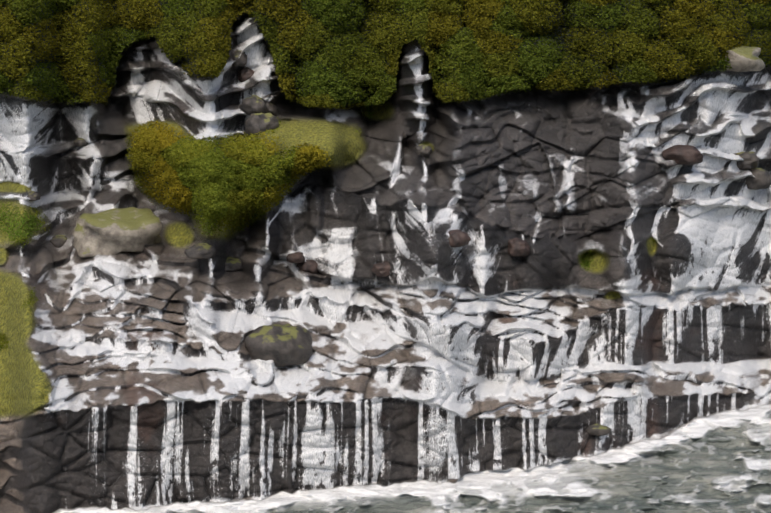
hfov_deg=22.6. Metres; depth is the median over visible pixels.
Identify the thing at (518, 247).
boulder
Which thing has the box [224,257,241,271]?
boulder
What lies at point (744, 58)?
boulder
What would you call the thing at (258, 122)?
boulder
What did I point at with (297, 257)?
boulder
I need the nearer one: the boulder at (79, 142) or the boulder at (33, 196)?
the boulder at (33, 196)
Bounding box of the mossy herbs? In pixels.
[0,101,657,382]
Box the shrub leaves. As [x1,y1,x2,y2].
[126,119,330,236]
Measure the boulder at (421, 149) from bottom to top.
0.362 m
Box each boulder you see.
[27,190,40,200]
[49,235,66,247]
[72,207,161,257]
[73,138,88,146]
[184,243,215,258]
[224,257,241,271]
[232,50,246,65]
[237,67,254,81]
[239,95,266,114]
[245,113,278,135]
[245,324,312,366]
[264,101,277,116]
[286,252,304,262]
[297,260,318,273]
[371,261,390,276]
[413,144,431,155]
[448,229,470,247]
[507,238,529,255]
[586,423,610,435]
[662,145,702,164]
[725,46,764,71]
[733,151,758,169]
[745,167,770,189]
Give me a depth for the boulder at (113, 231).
62.12 m
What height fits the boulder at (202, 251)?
0.464 m
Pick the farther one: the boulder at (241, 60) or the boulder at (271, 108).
the boulder at (241, 60)
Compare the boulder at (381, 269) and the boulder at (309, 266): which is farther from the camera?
the boulder at (309, 266)
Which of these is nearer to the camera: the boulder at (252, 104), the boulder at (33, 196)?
the boulder at (33, 196)
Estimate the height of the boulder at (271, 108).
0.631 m
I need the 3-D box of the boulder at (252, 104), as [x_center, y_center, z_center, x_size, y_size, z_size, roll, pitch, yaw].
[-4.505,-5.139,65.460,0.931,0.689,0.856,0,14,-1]
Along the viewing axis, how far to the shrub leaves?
61.66 m
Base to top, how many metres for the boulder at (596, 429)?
0.340 m
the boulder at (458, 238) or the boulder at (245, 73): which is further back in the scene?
the boulder at (245, 73)
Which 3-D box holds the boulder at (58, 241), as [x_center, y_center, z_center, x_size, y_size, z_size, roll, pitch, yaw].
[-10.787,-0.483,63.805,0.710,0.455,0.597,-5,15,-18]
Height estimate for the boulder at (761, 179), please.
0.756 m
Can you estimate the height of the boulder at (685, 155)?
0.664 m
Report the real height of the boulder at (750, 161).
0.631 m
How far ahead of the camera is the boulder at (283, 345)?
57.12 m
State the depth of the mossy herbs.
61.95 m
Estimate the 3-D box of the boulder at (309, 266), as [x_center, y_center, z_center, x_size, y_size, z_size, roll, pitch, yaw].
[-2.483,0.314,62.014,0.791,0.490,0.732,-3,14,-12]

